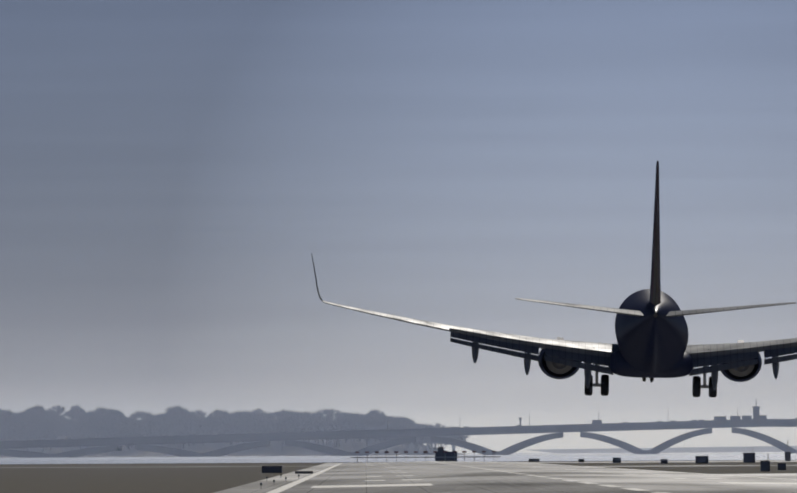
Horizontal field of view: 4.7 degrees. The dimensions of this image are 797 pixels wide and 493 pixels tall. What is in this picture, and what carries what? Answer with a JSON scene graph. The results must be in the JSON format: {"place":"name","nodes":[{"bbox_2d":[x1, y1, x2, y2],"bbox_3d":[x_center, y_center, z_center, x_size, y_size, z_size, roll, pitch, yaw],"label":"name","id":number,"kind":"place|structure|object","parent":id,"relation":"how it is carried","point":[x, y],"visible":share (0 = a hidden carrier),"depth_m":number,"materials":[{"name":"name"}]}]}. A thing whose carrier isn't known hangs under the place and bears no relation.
{"place":"outdoors","nodes":[
{"label":"outdoors","id":0,"kind":"place"},
{"bbox_2d":[0,432,466,456],"bbox_3d":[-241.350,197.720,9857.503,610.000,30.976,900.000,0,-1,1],"label":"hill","id":1,"kind":"structure","parent":0,"point":[249,453],"depth_m":9473.93,"materials":[{"name":"plant"}]},
{"bbox_2d":[0,403,468,453],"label":"hill trees","id":2,"kind":"object","parent":1,"relation":"on","point":[9,426],"depth_m":9528.22,"materials":[{"name":"grey plant"}]},
{"bbox_2d":[0,452,796,492],"bbox_3d":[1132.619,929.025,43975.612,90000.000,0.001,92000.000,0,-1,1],"label":"ground","id":3,"kind":"structure","parent":0,"point":[170,480],"depth_m":1237.28,"materials":[{"name":"brown plant"}]},
{"bbox_2d":[0,401,796,457],"bbox_3d":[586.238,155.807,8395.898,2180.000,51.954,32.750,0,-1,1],"label":"bridge span","id":4,"kind":"object","parent":3,"relation":"on","point":[432,432],"depth_m":8402.27,"materials":[{"name":"grey concrete"}]},
{"bbox_2d":[351,438,500,462],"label":"localizer array","id":5,"kind":"object","parent":3,"relation":"on","point":[444,455],"visible":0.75,"depth_m":2592.15,"materials":[{"name":"grey metal"}]},
{"bbox_2d":[262,441,790,473],"bbox_3d":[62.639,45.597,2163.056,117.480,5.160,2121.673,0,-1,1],"label":"runway signs","id":6,"kind":"object","parent":3,"relation":"on","point":[750,458],"visible":0.94,"depth_m":2024.28,"materials":[{"name":"grey"}]},
{"bbox_2d":[0,452,796,463],"bbox_3d":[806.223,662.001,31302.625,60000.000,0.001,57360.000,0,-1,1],"label":"river water","id":7,"kind":"structure","parent":0,"point":[296,459],"depth_m":4107.87,"materials":[{"name":"grey liquid"}]},
{"bbox_2d":[3,427,782,456],"bbox_3d":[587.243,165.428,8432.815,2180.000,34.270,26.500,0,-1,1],"label":"bridge span","id":8,"kind":"object","parent":7,"relation":"on","point":[324,445],"depth_m":8445.57,"materials":[{"name":"grey concrete"}]},
{"bbox_2d":[0,460,796,478],"bbox_3d":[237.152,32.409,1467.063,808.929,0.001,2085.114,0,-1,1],"label":"taxiway pavement","id":9,"kind":"structure","parent":0,"point":[787,475],"depth_m":1917.57,"materials":[{"name":"grey asphalt"}]},
{"bbox_2d":[0,0,796,492],"label":"sky","id":10,"kind":"structure","parent":0,"point":[173,172],"materials":[{"name":"blue"}]},
{"bbox_2d":[214,461,796,492],"bbox_3d":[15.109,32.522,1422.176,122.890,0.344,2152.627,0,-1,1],"label":"runway pavement","id":11,"kind":"structure","parent":0,"point":[456,479],"depth_m":823.72,"materials":[{"name":"grey asphalt"}]},
{"bbox_2d":[267,461,796,492],"bbox_3d":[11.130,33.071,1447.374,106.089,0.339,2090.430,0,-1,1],"label":"runway markings","id":12,"kind":"object","parent":11,"relation":"on","point":[284,487],"visible":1,"depth_m":761.45,"materials":[{"name":"white paint"}]},
{"bbox_2d":[311,161,796,397],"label":"airplane","id":13,"kind":"object","parent":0,"point":[640,345],"visible":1,"depth_m":512.30,"materials":[{"name":"blue paint"}]},
{"bbox_2d":[531,446,796,452],"bbox_3d":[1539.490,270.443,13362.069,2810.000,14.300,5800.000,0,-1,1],"label":"shore ground","id":14,"kind":"structure","parent":0,"point":[680,451],"depth_m":16129.13,"materials":[{"name":"grey"}]}
]}

